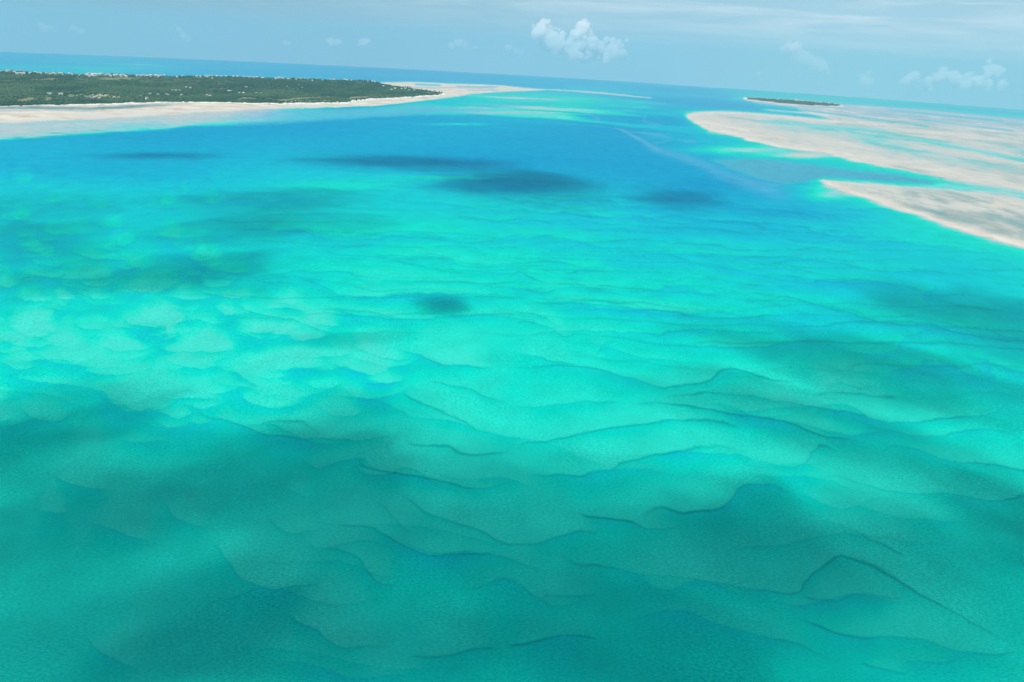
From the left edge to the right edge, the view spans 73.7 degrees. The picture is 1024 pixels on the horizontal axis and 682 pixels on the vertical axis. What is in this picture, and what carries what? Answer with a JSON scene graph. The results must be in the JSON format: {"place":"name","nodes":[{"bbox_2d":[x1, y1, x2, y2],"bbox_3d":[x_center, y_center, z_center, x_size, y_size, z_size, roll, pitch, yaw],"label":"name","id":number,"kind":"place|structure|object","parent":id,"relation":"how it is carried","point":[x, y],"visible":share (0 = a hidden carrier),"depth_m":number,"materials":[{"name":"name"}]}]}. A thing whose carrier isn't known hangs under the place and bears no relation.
{"place":"outdoors","nodes":[
{"label":"outdoors","id":0,"kind":"place"},
{"bbox_2d":[0,52,1023,681],"bbox_3d":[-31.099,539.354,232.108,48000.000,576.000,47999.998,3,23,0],"label":"water","id":1,"kind":"structure","parent":0,"point":[568,380],"depth_m":655.93,"materials":[{"name":"teal liquid"}]},
{"bbox_2d":[0,73,1023,246],"bbox_3d":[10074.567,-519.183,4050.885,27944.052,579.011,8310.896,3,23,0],"label":"terrain","id":2,"kind":"structure","parent":0,"point":[176,107],"depth_m":3149.99,"materials":[{"name":"beige sand"}]},
{"bbox_2d":[0,70,442,105],"bbox_3d":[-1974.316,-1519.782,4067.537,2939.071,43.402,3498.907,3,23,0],"label":"forest","id":3,"kind":"object","parent":2,"relation":"on","point":[28,86],"visible":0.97,"depth_m":3774.23,"materials":[{"name":"green plant"}]},
{"bbox_2d":[748,97,838,105],"bbox_3d":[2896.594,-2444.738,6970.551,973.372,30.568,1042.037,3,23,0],"label":"islet forest","id":4,"kind":"object","parent":2,"relation":"on","point":[796,102],"visible":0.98,"depth_m":6983.76,"materials":[{"name":"green plant"}]},
{"bbox_2d":[0,0,1023,109],"label":"sky","id":5,"kind":"structure","parent":0,"point":[954,52],"materials":[{"name":"blue"}]}
]}

